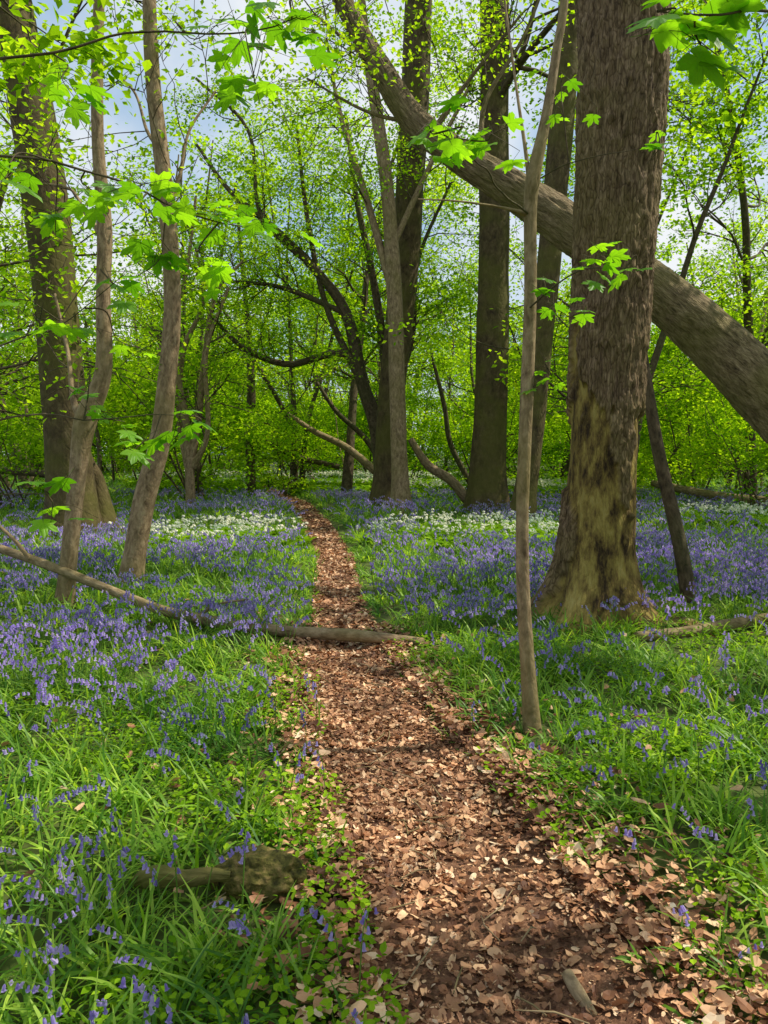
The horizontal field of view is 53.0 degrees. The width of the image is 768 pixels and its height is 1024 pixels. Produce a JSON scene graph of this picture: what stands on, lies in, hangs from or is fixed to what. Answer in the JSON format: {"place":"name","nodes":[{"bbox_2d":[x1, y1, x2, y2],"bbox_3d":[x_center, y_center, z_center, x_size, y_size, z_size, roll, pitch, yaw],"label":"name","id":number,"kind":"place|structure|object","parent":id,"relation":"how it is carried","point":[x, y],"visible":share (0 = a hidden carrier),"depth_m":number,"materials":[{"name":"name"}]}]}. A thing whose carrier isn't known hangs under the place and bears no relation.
{"place":"outdoors","nodes":[
{"label":"outdoors","id":0,"kind":"place"},
{"bbox_2d":[0,455,767,1023],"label":"ground","id":1,"kind":"structure","parent":0,"point":[648,905],"depth_m":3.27,"materials":[{"name":"green plant"}]},
{"bbox_2d":[0,467,44,477],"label":"fallen trunk","id":2,"kind":"object","parent":1,"relation":"on","point":[41,474],"visible":0.22,"depth_m":21.89,"materials":[{"name":"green wood"}]},
{"bbox_2d":[0,345,85,499],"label":"hazel shrub","id":3,"kind":"object","parent":1,"relation":"on","point":[22,424],"visible":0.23,"depth_m":24.25,"materials":[{"name":"green plant"}]},
{"bbox_2d":[0,406,106,507],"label":"hazel shrub","id":4,"kind":"object","parent":1,"relation":"on","point":[31,447],"visible":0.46,"depth_m":18.86,"materials":[{"name":"green plant"}]},
{"bbox_2d":[0,67,107,488],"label":"woodland tree","id":5,"kind":"object","parent":1,"relation":"on","point":[20,477],"visible":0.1,"depth_m":26.70,"materials":[{"name":"green plant"}]},
{"bbox_2d":[0,105,126,508],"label":"woodland tree","id":6,"kind":"object","parent":1,"relation":"on","point":[6,258],"visible":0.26,"depth_m":19.19,"materials":[{"name":"green plant"}]},
{"bbox_2d":[0,0,164,113],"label":"beech sapling","id":7,"kind":"object","parent":1,"relation":"on","point":[96,51],"visible":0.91,"depth_m":4.50,"materials":[{"name":"green plant"}]},
{"bbox_2d":[0,0,206,539],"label":"beech tree","id":8,"kind":"object","parent":1,"relation":"on","point":[57,433],"visible":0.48,"depth_m":12.03,"materials":[{"name":"brown plant"}]},
{"bbox_2d":[92,456,123,536],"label":"beech tree","id":9,"kind":"object","parent":1,"relation":"on","point":[107,510],"visible":0.2,"depth_m":13.10,"materials":[{"name":"brown plant"}]},
{"bbox_2d":[0,0,221,609],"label":"sycamore tree","id":10,"kind":"object","parent":1,"relation":"on","point":[82,436],"visible":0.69,"depth_m":6.97,"materials":[{"name":"green plant"}]},
{"bbox_2d":[0,0,279,458],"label":"woodland tree","id":11,"kind":"object","parent":1,"relation":"on","point":[31,397],"visible":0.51,"depth_m":13.69,"materials":[{"name":"green plant"}]},
{"bbox_2d":[99,411,180,474],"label":"hazel shrub","id":12,"kind":"object","parent":1,"relation":"on","point":[131,448],"visible":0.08,"depth_m":31.98,"materials":[{"name":"green plant"}]},
{"bbox_2d":[86,356,217,494],"bbox_3d":[-7.540,-2.656,25.104,5.326,4.657,4.521,-4,6,-41],"label":"hazel shrub","id":13,"kind":"object","parent":1,"relation":"on","point":[128,461],"visible":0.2,"depth_m":25.14,"materials":[{"name":"green plant"}]},
{"bbox_2d":[5,96,333,498],"bbox_3d":[-6.502,-6.200,23.177,8.759,11.988,10.692,-1,5,-16],"label":"woodland tree","id":14,"kind":"object","parent":1,"relation":"on","point":[201,335],"visible":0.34,"depth_m":22.33,"materials":[{"name":"green plant"}]},
{"bbox_2d":[0,0,341,537],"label":"sycamore branch","id":15,"kind":"object","parent":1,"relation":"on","point":[232,89],"visible":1,"depth_m":3.08,"materials":[{"name":"green plant"}]},
{"bbox_2d":[126,370,246,486],"bbox_3d":[-6.866,-3.101,28.888,5.434,5.450,3.820,-5,7,-48],"label":"hazel shrub","id":16,"kind":"object","parent":1,"relation":"on","point":[218,431],"visible":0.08,"depth_m":29.23,"materials":[{"name":"green plant"}]},
{"bbox_2d":[85,129,298,395],"bbox_3d":[-8.575,-8.292,32.736,8.606,14.594,11.134,-3,5,-30],"label":"woodland tree","id":17,"kind":"object","parent":1,"relation":"on","point":[150,315],"visible":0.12,"depth_m":31.35,"materials":[{"name":"green plant"}]},
{"bbox_2d":[87,361,298,500],"bbox_3d":[-5.586,-2.105,21.887,5.256,4.072,5.642,2,5,18],"label":"hazel shrub","id":18,"kind":"object","parent":1,"relation":"on","point":[245,435],"visible":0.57,"depth_m":21.58,"materials":[{"name":"green plant"}]},
{"bbox_2d":[0,0,395,590],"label":"sycamore tree","id":19,"kind":"object","parent":1,"relation":"on","point":[140,518],"visible":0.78,"depth_m":7.95,"materials":[{"name":"green plant"}]},
{"bbox_2d":[113,180,307,509],"bbox_3d":[-4.271,-3.772,18.699,4.932,7.759,3.963,0,5,0],"label":"coppiced hazel tree","id":20,"kind":"object","parent":1,"relation":"on","point":[191,456],"visible":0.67,"depth_m":18.68,"materials":[{"name":"green plant"}]},
{"bbox_2d":[0,525,424,645],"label":"fallen branch","id":21,"kind":"object","parent":1,"relation":"on","point":[335,634],"visible":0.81,"depth_m":6.23,"materials":[{"name":"brown wood"}]},
{"bbox_2d":[210,845,306,903],"bbox_3d":[-0.422,1.233,2.606,0.350,0.187,0.198,0,5,0],"label":"mossy stump","id":22,"kind":"object","parent":1,"relation":"on","point":[267,870],"visible":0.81,"depth_m":2.55,"materials":[{"name":"brown wood"}]},
{"bbox_2d":[223,185,310,495],"bbox_3d":[-4.103,-5.387,24.870,3.203,10.017,3.507,-3,5,-33],"label":"ivy clad tree","id":23,"kind":"object","parent":1,"relation":"on","point":[251,396],"visible":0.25,"depth_m":24.66,"materials":[{"name":"green plant"}]},
{"bbox_2d":[215,415,319,487],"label":"hazel shrub","id":24,"kind":"object","parent":1,"relation":"on","point":[259,459],"visible":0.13,"depth_m":30.64,"materials":[{"name":"green plant"}]},
{"bbox_2d":[228,425,339,468],"bbox_3d":[-3.462,-2.203,25.907,3.972,1.553,0.171,0,5,0],"label":"fallen trunk","id":25,"kind":"object","parent":1,"relation":"on","point":[322,462],"visible":0.43,"depth_m":25.88,"materials":[{"name":"brown wood"}]},
{"bbox_2d":[222,404,346,494],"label":"hazel shrub","id":26,"kind":"object","parent":1,"relation":"on","point":[312,447],"visible":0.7,"depth_m":25.66,"materials":[{"name":"green plant"}]},
{"bbox_2d":[147,99,423,487],"bbox_3d":[-3.538,-7.562,26.731,8.995,14.000,9.526,2,5,29],"label":"woodland tree","id":27,"kind":"object","parent":1,"relation":"on","point":[292,400],"visible":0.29,"depth_m":27.14,"materials":[{"name":"green plant"}]},
{"bbox_2d":[279,388,372,477],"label":"hazel shrub","id":28,"kind":"object","parent":1,"relation":"on","point":[303,397],"visible":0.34,"depth_m":34.62,"materials":[{"name":"green plant"}]},
{"bbox_2d":[136,55,520,467],"bbox_3d":[-1.274,-5.527,19.532,9.385,11.142,4.954,0,5,0],"label":"hazel tree","id":29,"kind":"object","parent":1,"relation":"on","point":[352,354],"visible":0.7,"depth_m":19.45,"materials":[{"name":"green plant"}]},
{"bbox_2d":[287,412,373,473],"bbox_3d":[-1.598,-2.137,23.906,2.837,1.953,0.243,0,5,0],"label":"fallen trunk","id":30,"kind":"object","parent":1,"relation":"on","point":[361,459],"visible":0.85,"depth_m":23.82,"materials":[{"name":"brown wood"}]},
{"bbox_2d":[316,381,371,452],"bbox_3d":[-0.952,-2.530,22.870,2.154,2.678,0.192,0,5,0],"label":"fallen trunk","id":31,"kind":"object","parent":1,"relation":"on","point":[349,423],"visible":0.72,"depth_m":22.80,"materials":[{"name":"brown wood"}]},
{"bbox_2d":[223,0,479,495],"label":"woodland tree","id":32,"kind":"object","parent":1,"relation":"on","point":[347,474],"visible":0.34,"depth_m":24.24,"materials":[{"name":"green plant"}]},
{"bbox_2d":[236,127,478,410],"bbox_3d":[-0.099,-8.092,29.502,11.233,14.723,8.682,0,5,-6],"label":"woodland tree","id":33,"kind":"object","parent":1,"relation":"on","point":[382,276],"visible":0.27,"depth_m":29.48,"materials":[{"name":"green plant"}]},
{"bbox_2d":[281,296,444,449],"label":"woodland tree","id":34,"kind":"object","parent":1,"relation":"on","point":[340,381],"visible":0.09,"depth_m":39.48,"materials":[{"name":"green plant"}]},
{"bbox_2d":[0,484,767,1023],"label":"bluebells","id":35,"kind":"object","parent":1,"relation":"on","point":[650,542],"visible":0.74,"depth_m":6.22,"materials":[{"name":"purple plant"}]},
{"bbox_2d":[0,618,767,1023],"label":"woodland herbs","id":36,"kind":"object","parent":1,"relation":"on","point":[240,996],"visible":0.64,"depth_m":3.04,"materials":[{"name":"green plant"}]},
{"bbox_2d":[0,143,767,494],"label":"distant trees","id":37,"kind":"object","parent":1,"relation":"on","point":[274,401],"visible":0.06,"depth_m":40.75,"materials":[{"name":"green plant"}]},
{"bbox_2d":[366,0,431,507],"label":"beech tree","id":38,"kind":"object","parent":1,"relation":"on","point":[409,244],"visible":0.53,"depth_m":18.27,"materials":[{"name":"brown plant"}]},
{"bbox_2d":[267,0,541,513],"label":"hornbeam tree","id":39,"kind":"object","parent":1,"relation":"on","point":[388,254],"visible":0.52,"depth_m":17.18,"materials":[{"name":"green plant"}]},
{"bbox_2d":[358,374,467,484],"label":"hazel shrub","id":40,"kind":"object","parent":1,"relation":"on","point":[436,407],"visible":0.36,"depth_m":28.50,"materials":[{"name":"green plant"}]},
{"bbox_2d":[100,467,767,556],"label":"wild garlic","id":41,"kind":"object","parent":1,"relation":"on","point":[540,528],"visible":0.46,"depth_m":13.25,"materials":[{"name":"white plant"}]},
{"bbox_2d":[408,437,465,502],"bbox_3d":[1.362,-1.032,18.979,1.574,1.621,0.249,0,5,0],"label":"fallen trunk","id":42,"kind":"object","parent":1,"relation":"on","point":[452,482],"visible":0.94,"depth_m":18.89,"materials":[{"name":"brown wood"}]},
{"bbox_2d":[407,429,469,477],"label":"hazel shrub","id":43,"kind":"object","parent":1,"relation":"on","point":[449,457],"visible":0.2,"depth_m":35.68,"materials":[{"name":"green plant"}]},
{"bbox_2d":[430,353,468,483],"bbox_3d":[2.089,-2.880,23.847,1.365,4.070,0.182,0,5,0],"label":"fallen trunk","id":44,"kind":"object","parent":1,"relation":"on","point":[460,465],"visible":0.89,"depth_m":23.81,"materials":[{"name":"brown wood"}]},
{"bbox_2d":[161,0,767,443],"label":"leaning ash tree","id":45,"kind":"object","parent":1,"relation":"on","point":[723,350],"visible":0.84,"depth_m":8.71,"materials":[{"name":"green plant"}]},
{"bbox_2d":[379,155,570,456],"bbox_3d":[4.331,-6.795,27.513,8.445,12.411,7.974,1,5,7],"label":"woodland tree","id":46,"kind":"object","parent":1,"relation":"on","point":[471,279],"visible":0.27,"depth_m":27.43,"materials":[{"name":"green plant"}]},
{"bbox_2d":[270,489,688,1023],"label":"footpath","id":47,"kind":"structure","parent":1,"relation":"on","point":[547,952],"depth_m":2.50,"materials":[{"name":"soil"}]},
{"bbox_2d":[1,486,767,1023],"bbox_3d":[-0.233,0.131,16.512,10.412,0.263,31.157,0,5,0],"label":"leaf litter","id":48,"kind":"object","parent":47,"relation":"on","point":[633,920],"visible":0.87,"depth_m":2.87,"materials":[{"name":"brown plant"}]},
{"bbox_2d":[132,865,230,888],"bbox_3d":[-0.664,1.194,2.526,0.322,0.072,0.070,0,5,0],"label":"mossy log","id":49,"kind":"object","parent":48,"relation":"on","point":[199,876],"visible":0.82,"depth_m":2.50,"materials":[{"name":"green wood"}]},
{"bbox_2d":[108,576,761,1023],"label":"scattered twigs","id":50,"kind":"object","parent":47,"relation":"on","point":[544,1012],"visible":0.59,"depth_m":3.15,"materials":[{"name":"brown wood"}]},
{"bbox_2d":[561,969,596,1016],"bbox_3d":[0.548,1.356,2.170,0.040,0.061,0.144,-1,5,-16],"label":"broken stick","id":51,"kind":"object","parent":47,"relation":"on","point":[574,987],"visible":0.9,"depth_m":2.17,"materials":[{"name":"beige wood"}]},
{"bbox_2d":[406,386,568,487],"bbox_3d":[3.256,-2.251,24.840,5.286,3.815,4.924,-1,5,-14],"label":"hazel shrub","id":52,"kind":"object","parent":1,"relation":"on","point":[457,436],"visible":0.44,"depth_m":24.91,"materials":[{"name":"green plant"}]},
{"bbox_2d":[279,0,697,516],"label":"beech tree","id":53,"kind":"object","parent":1,"relation":"on","point":[487,478],"visible":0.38,"depth_m":17.40,"materials":[{"name":"brown plant"}]},
{"bbox_2d":[418,0,568,734],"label":"sycamore sapling","id":54,"kind":"object","parent":1,"relation":"on","point":[531,718],"visible":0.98,"depth_m":3.89,"materials":[{"name":"brown plant"}]},
{"bbox_2d":[447,415,568,485],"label":"hazel shrub","id":55,"kind":"object","parent":1,"relation":"on","point":[510,475],"visible":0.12,"depth_m":29.88,"materials":[{"name":"green plant"}]},
{"bbox_2d":[467,408,570,482],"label":"hazel shrub","id":56,"kind":"object","parent":1,"relation":"on","point":[549,471],"visible":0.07,"depth_m":33.05,"materials":[{"name":"green plant"}]},
{"bbox_2d":[469,264,571,478],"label":"woodland tree","id":57,"kind":"object","parent":1,"relation":"on","point":[566,465],"visible":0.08,"depth_m":35.98,"materials":[{"name":"green plant"}]},
{"bbox_2d":[405,67,675,394],"bbox_3d":[0.719,-1.328,3.220,0.720,1.583,1.519,3,5,33],"label":"sycamore branch","id":58,"kind":"object","parent":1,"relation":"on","point":[457,149],"visible":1,"depth_m":3.19,"materials":[{"name":"green plant"}]},
{"bbox_2d":[505,0,577,522],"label":"beech tree","id":59,"kind":"object","parent":1,"relation":"on","point":[549,258],"visible":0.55,"depth_m":14.96,"materials":[{"name":"brown plant"}]},
{"bbox_2d":[347,0,767,458],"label":"woodland tree","id":60,"kind":"object","parent":1,"relation":"on","point":[724,118],"visible":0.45,"depth_m":17.16,"materials":[{"name":"green plant"}]},
{"bbox_2d":[518,339,692,481],"bbox_3d":[7.517,-3.207,26.741,6.238,6.257,4.385,0,5,-2],"label":"hazel shrub","id":61,"kind":"object","parent":1,"relation":"on","point":[565,426],"visible":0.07,"depth_m":26.14,"materials":[{"name":"green plant"}]},
{"bbox_2d":[516,0,700,635],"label":"oak tree","id":62,"kind":"object","parent":1,"relation":"on","point":[622,77],"visible":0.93,"depth_m":6.15,"materials":[{"name":"brown plant"}]},
{"bbox_2d":[541,348,676,492],"bbox_3d":[6.032,-2.374,21.389,4.535,4.672,5.343,0,5,4],"label":"hazel shrub","id":63,"kind":"object","parent":1,"relation":"on","point":[554,447],"visible":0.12,"depth_m":22.01,"materials":[{"name":"green plant"}]},
{"bbox_2d":[546,382,673,488],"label":"hazel shrub","id":64,"kind":"object","parent":1,"relation":"on","point":[642,475],"visible":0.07,"depth_m":29.98,"materials":[{"name":"green plant"}]},
{"bbox_2d":[508,37,767,451],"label":"woodland tree","id":65,"kind":"object","parent":1,"relation":"on","point":[665,255],"visible":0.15,"depth_m":21.67,"materials":[{"name":"green plant"}]},
{"bbox_2d":[637,426,680,472],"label":"hazel shrub","id":66,"kind":"object","parent":1,"relation":"on","point":[663,442],"visible":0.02,"depth_m":32.22,"materials":[{"name":"green plant"}]},
{"bbox_2d":[645,354,695,606],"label":"dead sapling","id":67,"kind":"object","parent":1,"relation":"on","point":[685,575],"visible":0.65,"depth_m":7.06,"materials":[{"name":"brown wood"}]},
{"bbox_2d":[574,0,767,495],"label":"woodland tree","id":68,"kind":"object","parent":1,"relation":"on","point":[745,235],"visible":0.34,"depth_m":19.49,"materials":[{"name":"green plant"}]},
{"bbox_2d":[637,409,739,486],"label":"hazel shrub","id":69,"kind":"object","parent":1,"relation":"on","point":[669,434],"visible":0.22,"depth_m":27.58,"materials":[{"name":"green plant"}]},
{"bbox_2d":[634,613,767,641],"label":"fallen log","id":70,"kind":"object","parent":1,"relation":"on","point":[737,622],"visible":0.69,"depth_m":5.95,"materials":[{"name":"brown wood"}]},
{"bbox_2d":[637,333,766,500],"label":"hazel shrub","id":71,"kind":"object","parent":1,"relation":"on","point":[692,480],"visible":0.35,"depth_m":22.14,"materials":[{"name":"green plant"}]},
{"bbox_2d":[642,361,764,485],"bbox_3d":[11.938,-3.379,30.035,6.178,5.402,5.244,0,5,6],"label":"hazel shrub","id":72,"kind":"object","parent":1,"relation":"on","point":[681,437],"visible":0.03,"depth_m":29.82,"materials":[{"name":"green plant"}]},
{"bbox_2d":[649,186,767,429],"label":"woodland tree","id":73,"kind":"object","parent":1,"relation":"on","point":[732,267],"visible":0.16,"depth_m":28.59,"materials":[{"name":"green plant"}]},
{"bbox_2d":[649,344,767,490],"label":"hazel shrub","id":74,"kind":"object","parent":1,"relation":"on","point":[758,474],"visible":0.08,"depth_m":25.19,"materials":[{"name":"green plant"}]},
{"bbox_2d":[650,480,767,505],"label":"fallen trunk","id":75,"kind":"object","parent":1,"relation":"on","point":[698,492],"visible":0.62,"depth_m":20.23,"materials":[{"name":"brown wood"}]},
{"bbox_2d":[650,247,767,431],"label":"woodland tree","id":76,"kind":"object","parent":1,"relation":"on","point":[731,283],"visible":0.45,"depth_m":18.41,"materials":[{"name":"green plant"}]},
{"bbox_2d":[667,387,767,509],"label":"hazel shrub","id":77,"kind":"object","parent":1,"relation":"on","point":[717,429],"visible":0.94,"depth_m":18.37,"materials":[{"name":"green plant"}]},
{"bbox_2d":[756,254,767,293],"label":"beech sapling","id":78,"kind":"object","parent":1,"relation":"on","point":[761,265],"visible":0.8,"depth_m":9.27,"materials":[{"name":"green plant"}]},
{"bbox_2d":[0,0,767,454],"label":"sky","id":79,"kind":"structure","parent":0,"point":[174,61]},
{"bbox_2d":[626,0,767,91],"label":"sycamore branch","id":80,"kind":"object","parent":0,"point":[725,21],"visible":1,"depth_m":2.21,"materials":[{"name":"green plant"}]}
]}

